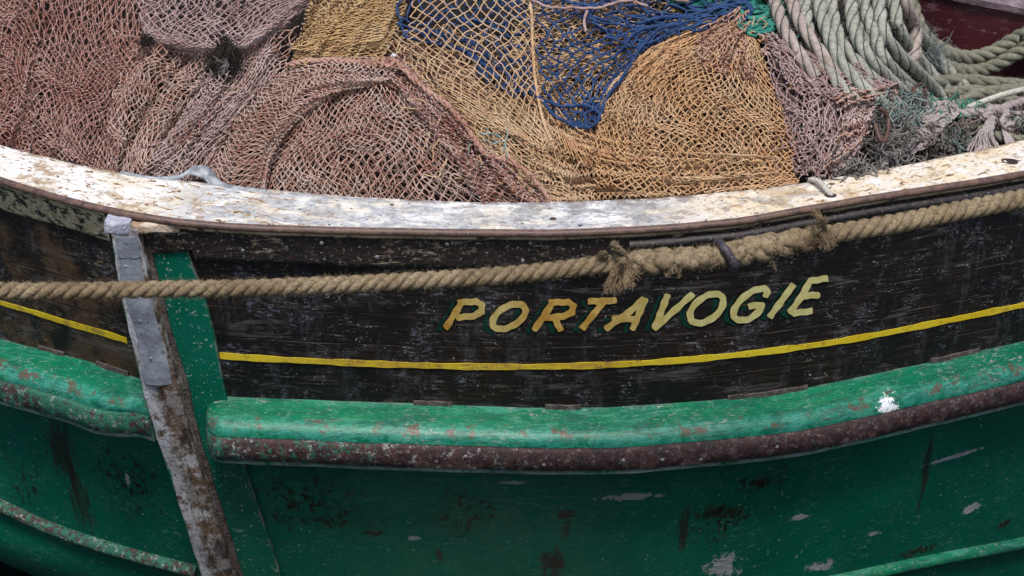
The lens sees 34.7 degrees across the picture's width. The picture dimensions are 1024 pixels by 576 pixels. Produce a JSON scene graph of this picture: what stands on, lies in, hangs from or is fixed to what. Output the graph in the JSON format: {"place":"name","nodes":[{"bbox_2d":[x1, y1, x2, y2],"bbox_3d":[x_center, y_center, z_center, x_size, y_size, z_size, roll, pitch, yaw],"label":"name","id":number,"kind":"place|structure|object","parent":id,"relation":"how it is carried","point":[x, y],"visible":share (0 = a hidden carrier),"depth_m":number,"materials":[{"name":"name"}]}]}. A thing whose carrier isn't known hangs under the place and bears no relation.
{"place":"outdoors","nodes":[
{"label":"outdoors","id":0,"kind":"place"},
{"bbox_2d":[0,561,32,575],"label":"water","id":1,"kind":"structure","parent":0,"point":[6,570],"depth_m":5.48,"materials":[{"name":"black liquid"}]},
{"bbox_2d":[0,0,1023,575],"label":"fishing boat","id":2,"kind":"object","parent":1,"relation":"on","point":[848,408],"visible":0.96,"depth_m":4.23,"materials":[{"name":"green paint"}]},
{"bbox_2d":[0,0,170,171],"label":"fishing net","id":3,"kind":"object","parent":2,"relation":"on","point":[19,56],"visible":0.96,"depth_m":4.44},
{"bbox_2d":[0,189,1023,304],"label":"mooring rope","id":4,"kind":"object","parent":2,"relation":"attached to","point":[621,266],"visible":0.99,"depth_m":3.49,"materials":[{"name":"beige fabric"}]},
{"bbox_2d":[0,0,1023,202],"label":"netting heap","id":5,"kind":"object","parent":2,"relation":"in","point":[499,19],"visible":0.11,"depth_m":4.55,"materials":[{"name":"brown fabric"}]},
{"bbox_2d":[105,18,298,182],"bbox_3d":[-0.840,-0.470,4.342,0.515,0.353,0.550,0,26,0],"label":"fishing net","id":6,"kind":"object","parent":5,"relation":"on","point":[218,104],"visible":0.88,"depth_m":4.30,"materials":[{"name":"brown fabric"}]},
{"bbox_2d":[122,0,316,60],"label":"fishing net","id":7,"kind":"object","parent":6,"relation":"on","point":[179,37],"visible":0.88,"depth_m":4.46,"materials":[{"name":"fabric"}]},
{"bbox_2d":[133,32,162,52],"bbox_3d":[-0.971,-0.654,4.377,0.093,0.070,0.078,0,26,0],"label":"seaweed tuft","id":8,"kind":"object","parent":7,"relation":"on","point":[144,42],"visible":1,"depth_m":4.38,"materials":[{"name":"black plant"}]},
{"bbox_2d":[194,30,258,88],"bbox_3d":[-0.761,-0.599,4.363,0.169,0.161,0.170,0,26,0],"label":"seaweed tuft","id":9,"kind":"object","parent":6,"relation":"on","point":[227,52],"visible":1,"depth_m":4.35,"materials":[{"name":"black plant"}]},
{"bbox_2d":[196,56,395,188],"bbox_3d":[-0.592,-0.432,4.314,0.639,0.294,0.354,-23,34,-38],"label":"fishing net","id":10,"kind":"object","parent":5,"relation":"on","point":[271,148],"visible":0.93,"depth_m":4.25,"materials":[{"name":"brown fabric"}]},
{"bbox_2d":[289,0,407,71],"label":"fishing net","id":11,"kind":"object","parent":5,"relation":"on","point":[342,22],"visible":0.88,"depth_m":4.45,"materials":[{"name":"yellow fabric"}]},
{"bbox_2d":[268,54,551,204],"bbox_3d":[-0.259,-0.391,4.234,0.730,0.349,0.526,0,26,0],"label":"fishing net","id":12,"kind":"object","parent":5,"relation":"on","point":[448,130],"visible":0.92,"depth_m":4.16,"materials":[{"name":"fabric"}]},
{"bbox_2d":[407,0,556,151],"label":"fishing net","id":13,"kind":"object","parent":5,"relation":"hanging from","point":[539,106],"visible":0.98,"depth_m":4.32,"materials":[{"name":"beige fabric"}]},
{"bbox_2d":[534,82,798,201],"bbox_3d":[0.400,-0.344,4.231,0.688,0.268,0.435,0,26,0],"label":"fishing net","id":14,"kind":"object","parent":5,"relation":"on","point":[575,150],"visible":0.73,"depth_m":4.14,"materials":[{"name":"beige fabric"}]},
{"bbox_2d":[293,24,598,201],"bbox_3d":[-0.186,-0.447,4.306,0.828,0.366,0.648,0,26,0],"label":"fishing net","id":15,"kind":"object","parent":14,"relation":"on","point":[488,132],"visible":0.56,"depth_m":4.26,"materials":[{"name":"brown fabric"}]},
{"bbox_2d":[511,0,720,140],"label":"fishing net","id":16,"kind":"object","parent":14,"relation":"on","point":[585,60],"visible":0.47,"depth_m":4.46,"materials":[{"name":"fabric"}]},
{"bbox_2d":[396,0,753,129],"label":"fishing net","id":17,"kind":"object","parent":16,"relation":"on","point":[672,27],"visible":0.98,"depth_m":4.42,"materials":[{"name":"blue fabric"}]},
{"bbox_2d":[586,6,798,198],"bbox_3d":[0.466,-0.494,4.327,0.554,0.391,0.654,0,26,0],"label":"fishing net","id":18,"kind":"object","parent":14,"relation":"on","point":[700,47],"visible":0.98,"depth_m":4.22,"materials":[{"name":"fabric"}]},
{"bbox_2d":[664,0,799,39],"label":"fishing net","id":19,"kind":"object","parent":5,"relation":"on","point":[761,9],"visible":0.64,"depth_m":4.47,"materials":[{"name":"teal fabric"}]},
{"bbox_2d":[817,96,929,182],"bbox_3d":[0.965,-0.368,4.315,0.184,0.242,0.509,16,30,29],"label":"yarn tangle","id":20,"kind":"object","parent":5,"relation":"on","point":[895,141],"visible":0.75,"depth_m":4.28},
{"bbox_2d":[873,106,890,143],"bbox_3d":[0.956,-0.422,4.235,0.045,0.078,0.082,11,28,21],"label":"rusty hook","id":21,"kind":"object","parent":20,"relation":"on","point":[883,110],"visible":0.99,"depth_m":4.23,"materials":[{"name":"metal"}]},
{"bbox_2d":[798,0,992,127],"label":"rope coil","id":22,"kind":"object","parent":5,"relation":"on","point":[871,38],"visible":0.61,"depth_m":4.53,"materials":[{"name":"grey fabric"}]},
{"bbox_2d":[766,0,841,81],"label":"doubled rope","id":23,"kind":"object","parent":22,"relation":"on","point":[812,42],"visible":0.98,"depth_m":4.39,"materials":[{"name":"beige fabric"}]},
{"bbox_2d":[758,32,900,182],"bbox_3d":[0.809,-0.509,4.354,0.340,0.313,0.660,12,28,23],"label":"fishing net","id":24,"kind":"object","parent":22,"relation":"on","point":[854,127],"visible":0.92,"depth_m":4.26,"materials":[{"name":"brown fabric"}]},
{"bbox_2d":[900,0,923,76],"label":"loose rope","id":25,"kind":"object","parent":22,"relation":"on","point":[911,19],"visible":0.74,"depth_m":4.75,"materials":[{"name":"beige fabric"}]},
{"bbox_2d":[871,81,935,141],"bbox_3d":[1.074,-0.505,4.535,0.161,0.242,0.575,11,28,21],"label":"yarn tangle","id":26,"kind":"object","parent":5,"relation":"on","point":[908,100],"visible":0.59,"depth_m":4.51,"materials":[{"name":"teal fabric"}]},
{"bbox_2d":[911,82,926,105],"bbox_3d":[1.151,-0.543,4.617,0.036,0.076,0.152,12,29,23],"label":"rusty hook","id":27,"kind":"object","parent":26,"relation":"on","point":[914,87],"visible":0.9,"depth_m":4.63,"materials":[{"name":"metal"}]},
{"bbox_2d":[902,90,985,158],"bbox_3d":[1.165,-0.468,4.642,0.157,0.121,0.594,22,33,37],"label":"frayed net bundle","id":28,"kind":"object","parent":5,"relation":"on","point":[942,109],"visible":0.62,"depth_m":4.70,"materials":[{"name":"fabric"}]},
{"bbox_2d":[899,102,1023,164],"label":"yarn tangle","id":29,"kind":"object","parent":5,"relation":"on","point":[934,151],"visible":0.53,"depth_m":4.61,"materials":[{"name":"fabric"}]},
{"bbox_2d":[931,121,977,153],"bbox_3d":[1.242,-0.403,4.625,0.197,0.119,0.161,-6,27,-13],"label":"yarn tangle","id":30,"kind":"object","parent":29,"relation":"on","point":[961,148],"visible":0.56,"depth_m":4.59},
{"bbox_2d":[912,0,1023,78],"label":"draped rope","id":31,"kind":"object","parent":5,"relation":"on","point":[1007,50],"visible":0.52,"depth_m":5.07,"materials":[{"name":"fabric"}]},
{"bbox_2d":[931,70,1023,85],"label":"deck rope","id":32,"kind":"object","parent":5,"relation":"on","point":[954,79],"visible":0.81,"depth_m":4.97,"materials":[{"name":"white fabric"}]},
{"bbox_2d":[943,83,1023,110],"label":"deck rope","id":33,"kind":"object","parent":5,"relation":"on","point":[953,90],"visible":0.53,"depth_m":4.93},
{"bbox_2d":[956,83,1023,108],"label":"deck rope","id":34,"kind":"object","parent":5,"relation":"on","point":[979,93],"visible":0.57,"depth_m":4.92,"materials":[{"name":"white fabric"}]},
{"bbox_2d":[713,238,738,271],"bbox_3d":[0.472,-0.070,3.603,0.049,0.077,0.084,-8,27,-16],"label":"iron hook","id":35,"kind":"object","parent":2,"relation":"attached to","point":[727,253],"visible":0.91,"depth_m":3.57,"materials":[{"name":"grey metal"}]},
{"bbox_2d":[805,176,834,195],"bbox_3d":[0.769,-0.258,4.102,0.045,0.050,0.126,-7,27,-15],"label":"short cord","id":36,"kind":"object","parent":2,"relation":"on","point":[822,185],"visible":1,"depth_m":4.08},
{"bbox_2d":[876,95,1023,169],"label":"knotted rope tails","id":37,"kind":"object","parent":2,"relation":"on","point":[986,136],"visible":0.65,"depth_m":4.66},
{"bbox_2d":[966,86,1023,107],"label":"thin cord","id":38,"kind":"object","parent":37,"relation":"attached to","point":[997,96],"visible":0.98,"depth_m":4.82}
]}

